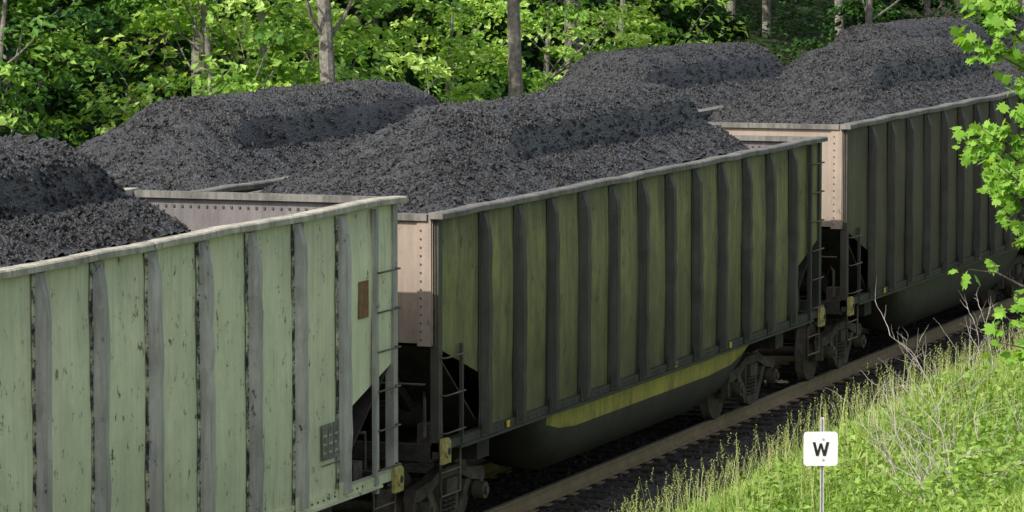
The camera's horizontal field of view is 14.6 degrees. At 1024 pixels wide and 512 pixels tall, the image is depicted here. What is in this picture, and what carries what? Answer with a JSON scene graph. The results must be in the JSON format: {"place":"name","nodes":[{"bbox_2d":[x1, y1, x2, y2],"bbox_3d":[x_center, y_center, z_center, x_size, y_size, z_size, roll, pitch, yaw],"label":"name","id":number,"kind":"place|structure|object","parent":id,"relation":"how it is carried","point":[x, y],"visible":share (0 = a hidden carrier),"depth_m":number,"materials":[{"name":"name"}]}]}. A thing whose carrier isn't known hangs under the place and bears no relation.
{"place":"outdoors","nodes":[
{"label":"outdoors","id":0,"kind":"place"},
{"bbox_2d":[0,0,1021,511],"bbox_3d":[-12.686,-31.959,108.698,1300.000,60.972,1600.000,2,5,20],"label":"ground","id":1,"kind":"structure","parent":0,"point":[816,16],"depth_m":156.23,"materials":[{"name":"green plant"}]},
{"bbox_2d":[0,0,68,136],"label":"deciduous tree","id":2,"kind":"object","parent":1,"relation":"on","point":[50,11],"visible":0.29,"depth_m":67.01,"materials":[{"name":"green plant"}]},
{"bbox_2d":[0,0,127,145],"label":"deciduous tree","id":3,"kind":"object","parent":1,"relation":"on","point":[9,69],"visible":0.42,"depth_m":64.18,"materials":[{"name":"green plant"}]},
{"bbox_2d":[1,0,173,140],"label":"deciduous tree","id":4,"kind":"object","parent":1,"relation":"on","point":[141,59],"visible":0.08,"depth_m":78.62,"materials":[{"name":"green plant"}]},
{"bbox_2d":[13,12,163,77],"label":"bush","id":5,"kind":"object","parent":1,"relation":"on","point":[51,58],"visible":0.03,"depth_m":96.99,"materials":[{"name":"green plant"}]},
{"bbox_2d":[1,0,181,148],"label":"deciduous tree","id":6,"kind":"object","parent":1,"relation":"on","point":[51,106],"visible":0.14,"depth_m":73.14,"materials":[{"name":"green plant"}]},
{"bbox_2d":[20,0,292,144],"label":"deciduous tree","id":7,"kind":"object","parent":1,"relation":"on","point":[182,66],"visible":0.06,"depth_m":80.66,"materials":[{"name":"green plant"}]},
{"bbox_2d":[98,13,236,94],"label":"bush","id":8,"kind":"object","parent":1,"relation":"on","point":[183,58],"depth_m":100.16,"materials":[{"name":"green plant"}]},
{"bbox_2d":[12,0,367,139],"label":"deciduous tree","id":9,"kind":"object","parent":1,"relation":"on","point":[185,44],"visible":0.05,"depth_m":84.71,"materials":[{"name":"green plant"}]},
{"bbox_2d":[191,4,207,94],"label":"deciduous tree","id":10,"kind":"object","parent":1,"relation":"on","point":[195,50],"visible":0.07,"depth_m":72.13,"materials":[{"name":"grey plant"}]},
{"bbox_2d":[49,0,358,136],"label":"deciduous tree","id":11,"kind":"object","parent":1,"relation":"on","point":[310,38],"visible":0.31,"depth_m":67.93,"materials":[{"name":"green plant"}]},
{"bbox_2d":[116,0,316,120],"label":"deciduous tree","id":12,"kind":"object","parent":1,"relation":"on","point":[179,56],"depth_m":89.82,"materials":[{"name":"green plant"}]},
{"bbox_2d":[94,0,488,105],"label":"deciduous tree","id":13,"kind":"object","parent":1,"relation":"on","point":[275,60],"visible":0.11,"depth_m":71.70,"materials":[{"name":"green plant"}]},
{"bbox_2d":[229,0,404,74],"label":"bush","id":14,"kind":"object","parent":1,"relation":"on","point":[316,54],"visible":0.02,"depth_m":107.26,"materials":[{"name":"green plant"}]},
{"bbox_2d":[167,0,481,98],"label":"deciduous tree","id":15,"kind":"object","parent":1,"relation":"on","point":[355,24],"visible":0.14,"depth_m":76.08,"materials":[{"name":"green plant"}]},
{"bbox_2d":[305,0,353,83],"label":"deciduous tree","id":16,"kind":"object","parent":1,"relation":"on","point":[325,30],"visible":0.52,"depth_m":66.84,"materials":[{"name":"grey plant"}]},
{"bbox_2d":[233,0,532,101],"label":"deciduous tree","id":17,"kind":"object","parent":1,"relation":"on","point":[503,25],"visible":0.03,"depth_m":93.57,"materials":[{"name":"green plant"}]},
{"bbox_2d":[379,0,422,31],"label":"bush","id":18,"kind":"object","parent":1,"relation":"on","point":[390,18],"visible":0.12,"depth_m":120.09,"materials":[{"name":"green plant"}]},
{"bbox_2d":[397,0,471,71],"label":"bush","id":19,"kind":"object","parent":1,"relation":"on","point":[417,37],"visible":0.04,"depth_m":115.72,"materials":[{"name":"green plant"}]},
{"bbox_2d":[337,0,562,103],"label":"deciduous tree","id":20,"kind":"object","parent":1,"relation":"on","point":[456,11],"visible":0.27,"depth_m":79.97,"materials":[{"name":"green plant"}]},
{"bbox_2d":[438,67,490,100],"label":"bush","id":21,"kind":"object","parent":1,"relation":"on","point":[485,75],"visible":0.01,"depth_m":95.32,"materials":[{"name":"green plant"}]},
{"bbox_2d":[400,0,611,99],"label":"deciduous tree","id":22,"kind":"object","parent":1,"relation":"on","point":[536,63],"visible":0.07,"depth_m":99.42,"materials":[{"name":"green plant"}]},
{"bbox_2d":[345,0,675,99],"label":"deciduous tree","id":23,"kind":"object","parent":1,"relation":"on","point":[526,53],"visible":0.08,"depth_m":94.60,"materials":[{"name":"green plant"}]},
{"bbox_2d":[506,0,522,96],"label":"deciduous tree","id":24,"kind":"object","parent":1,"relation":"on","point":[515,83],"visible":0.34,"depth_m":78.72,"materials":[{"name":"grey plant"}]},
{"bbox_2d":[18,0,1014,140],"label":"undergrowth","id":25,"kind":"object","parent":1,"relation":"on","point":[809,16],"visible":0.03,"depth_m":152.09,"materials":[{"name":"green plant"}]},
{"bbox_2d":[431,0,670,90],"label":"deciduous tree","id":26,"kind":"object","parent":1,"relation":"on","point":[607,34],"visible":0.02,"depth_m":104.02,"materials":[{"name":"green plant"}]},
{"bbox_2d":[430,0,677,88],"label":"deciduous tree","id":27,"kind":"object","parent":1,"relation":"on","point":[561,51],"visible":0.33,"depth_m":83.11,"materials":[{"name":"green plant"}]},
{"bbox_2d":[564,0,579,72],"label":"deciduous tree","id":28,"kind":"object","parent":1,"relation":"on","point":[567,41],"visible":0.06,"depth_m":92.97,"materials":[{"name":"grey plant"}]},
{"bbox_2d":[475,0,715,66],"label":"deciduous tree","id":29,"kind":"object","parent":1,"relation":"on","point":[684,23],"visible":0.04,"depth_m":107.76,"materials":[{"name":"green plant"}]},
{"bbox_2d":[560,0,639,54],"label":"deciduous tree","id":30,"kind":"object","parent":1,"relation":"on","point":[579,40],"visible":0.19,"depth_m":95.67,"materials":[{"name":"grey plant"}]},
{"bbox_2d":[484,0,747,90],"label":"deciduous tree","id":31,"kind":"object","parent":1,"relation":"on","point":[675,4],"visible":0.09,"depth_m":87.91,"materials":[{"name":"green plant"}]},
{"bbox_2d":[648,5,742,46],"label":"bush","id":32,"kind":"object","parent":1,"relation":"on","point":[689,8],"visible":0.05,"depth_m":121.15,"materials":[{"name":"green plant"}]},
{"bbox_2d":[369,279,1023,511],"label":"ballast","id":33,"kind":"structure","parent":1,"relation":"on","point":[618,499],"depth_m":56.29,"materials":[{"name":"gravel"}]},
{"bbox_2d":[417,278,1023,511],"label":"railway track","id":34,"kind":"structure","parent":33,"relation":"on","point":[565,487],"depth_m":58.34,"materials":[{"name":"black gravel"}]},
{"bbox_2d":[0,133,406,511],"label":"coal hopper car","id":35,"kind":"object","parent":34,"relation":"on","point":[179,351],"visible":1,"depth_m":38.67,"materials":[{"name":"green paint"}]},
{"bbox_2d":[248,80,827,511],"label":"coal hopper car","id":36,"kind":"object","parent":34,"relation":"on","point":[586,268],"visible":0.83,"depth_m":49.87,"materials":[{"name":"green paint"}]},
{"bbox_2d":[698,36,1023,381],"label":"coal hopper car","id":37,"kind":"object","parent":34,"relation":"on","point":[909,214],"visible":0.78,"depth_m":65.12,"materials":[{"name":"olive green paint"},{"name":"steel"},{"name":"coal"}]},
{"bbox_2d":[988,43,1023,256],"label":"coal hopper car","id":38,"kind":"object","parent":34,"relation":"on","point":[1004,66],"visible":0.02,"depth_m":81.15,"materials":[{"name":"green paint"}]},
{"bbox_2d":[694,0,702,39],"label":"deciduous tree","id":39,"kind":"object","parent":1,"relation":"on","point":[700,12],"depth_m":123.99,"materials":[{"name":"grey plant"}]},
{"bbox_2d":[678,0,749,42],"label":"bush","id":40,"kind":"object","parent":1,"relation":"on","point":[729,24],"visible":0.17,"depth_m":131.13,"materials":[{"name":"green plant"}]},
{"bbox_2d":[727,0,735,21],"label":"deciduous tree","id":41,"kind":"object","parent":1,"relation":"on","point":[731,6],"visible":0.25,"depth_m":144.45,"materials":[{"name":"grey plant"}]},
{"bbox_2d":[762,0,771,38],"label":"deciduous tree","id":42,"kind":"object","parent":1,"relation":"on","point":[766,9],"visible":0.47,"depth_m":147.79,"materials":[{"name":"grey plant"}]},
{"bbox_2d":[803,417,837,511],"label":"whistle post sign","id":43,"kind":"object","parent":1,"relation":"on","point":[821,448],"visible":1,"depth_m":38.34,"materials":[{"name":"white metal"}]},
{"bbox_2d":[835,0,843,34],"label":"deciduous tree","id":44,"kind":"object","parent":1,"relation":"on","point":[841,2],"visible":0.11,"depth_m":141.72,"materials":[{"name":"grey plant"}]},
{"bbox_2d":[793,0,899,51],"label":"bush","id":45,"kind":"object","parent":1,"relation":"on","point":[852,8],"visible":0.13,"depth_m":137.66,"materials":[{"name":"green plant"}]},
{"bbox_2d":[862,0,899,23],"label":"deciduous tree","id":46,"kind":"object","parent":1,"relation":"on","point":[868,9],"visible":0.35,"depth_m":122.09,"materials":[{"name":"grey plant"}]},
{"bbox_2d":[827,0,955,27],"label":"bush","id":47,"kind":"object","parent":1,"relation":"on","point":[908,3],"visible":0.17,"depth_m":157.81,"materials":[{"name":"green plant"}]},
{"bbox_2d":[833,361,974,494],"bbox_3d":[4.020,1.825,41.262,1.423,1.572,2.121,-1,5,-10],"label":"dead bramble","id":48,"kind":"object","parent":1,"relation":"on","point":[885,451],"visible":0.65,"depth_m":41.26,"materials":[{"name":"grey plant"}]},
{"bbox_2d":[860,338,952,487],"bbox_3d":[4.013,1.606,39.824,0.966,1.821,2.001,0,5,2],"label":"dead bramble","id":49,"kind":"object","parent":1,"relation":"on","point":[895,429],"visible":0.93,"depth_m":39.97,"materials":[{"name":"grey plant"}]},
{"bbox_2d":[875,276,985,405],"bbox_3d":[5.212,1.144,49.540,1.061,1.628,2.260,-2,6,-26],"label":"dead bramble","id":50,"kind":"object","parent":1,"relation":"on","point":[922,371],"visible":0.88,"depth_m":49.56,"materials":[{"name":"grey plant"}]},
{"bbox_2d":[924,0,945,17],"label":"deciduous tree","id":51,"kind":"object","parent":1,"relation":"on","point":[926,8],"visible":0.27,"depth_m":131.26,"materials":[{"name":"grey plant"}]},
{"bbox_2d":[873,426,1017,505],"bbox_3d":[4.038,2.029,37.256,1.562,0.992,0.938,2,5,20],"label":"dead bramble","id":52,"kind":"object","parent":1,"relation":"on","point":[927,472],"visible":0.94,"depth_m":37.37,"materials":[{"name":"grey plant"}]},
{"bbox_2d":[871,367,1023,502],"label":"dead bramble","id":53,"kind":"object","parent":1,"relation":"on","point":[953,435],"visible":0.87,"depth_m":38.23,"materials":[{"name":"grey plant"}]},
{"bbox_2d":[888,323,1020,444],"bbox_3d":[4.942,1.511,45.655,1.443,1.667,1.854,-2,6,-26],"label":"dead bramble","id":54,"kind":"object","parent":1,"relation":"on","point":[942,398],"visible":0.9,"depth_m":45.58,"materials":[{"name":"grey plant"}]},
{"bbox_2d":[971,20,992,37],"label":"bush","id":55,"kind":"object","parent":1,"relation":"on","point":[985,28],"visible":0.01,"depth_m":140.38,"materials":[{"name":"green plant"}]},
{"bbox_2d":[947,0,1023,366],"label":"maple tree","id":56,"kind":"object","parent":1,"relation":"on","point":[1007,170],"visible":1,"depth_m":28.08,"materials":[{"name":"green plant"}]},
{"bbox_2d":[961,290,1023,378],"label":"dead bramble","id":57,"kind":"object","parent":1,"relation":"on","point":[987,335],"visible":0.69,"depth_m":53.44,"materials":[{"name":"grey plant"}]},
{"bbox_2d":[968,0,1021,27],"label":"bush","id":58,"kind":"object","parent":1,"relation":"on","point":[982,18],"visible":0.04,"depth_m":140.75,"materials":[{"name":"green plant"}]},
{"bbox_2d":[972,375,1022,462],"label":"dead bramble","id":59,"kind":"object","parent":1,"relation":"on","point":[997,421],"visible":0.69,"depth_m":42.57,"materials":[{"name":"grey plant"}]},
{"bbox_2d":[608,324,1023,511],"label":"grass","id":60,"kind":"structure","parent":0,"point":[777,485],"depth_m":43.34,"materials":[{"name":"green plant"}]},
{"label":"railway track","id":61,"kind":"structure","parent":0,"visible":0},
{"bbox_2d":[76,78,439,192],"bbox_3d":[-3.165,0.133,55.137,3.442,4.978,17.400,2,5,20],"label":"coal hopper car","id":62,"kind":"object","parent":61,"relation":"on","point":[249,141],"visible":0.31,"depth_m":51.71,"materials":[{"name":"coal"}]},
{"bbox_2d":[537,41,784,109],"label":"coal hopper car","id":63,"kind":"object","parent":61,"relation":"on","point":[702,75],"visible":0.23,"depth_m":69.61,"materials":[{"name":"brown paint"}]},
{"bbox_2d":[820,16,1006,52],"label":"coal hopper car","id":64,"kind":"object","parent":61,"relation":"on","point":[912,28],"visible":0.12,"depth_m":85.33,"materials":[{"name":"green paint"}]},
{"bbox_2d":[991,12,1023,48],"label":"coal hopper car","id":65,"kind":"object","parent":61,"relation":"on","point":[1019,25],"visible":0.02,"depth_m":99.81,"materials":[{"name":"brown paint"}]}
]}

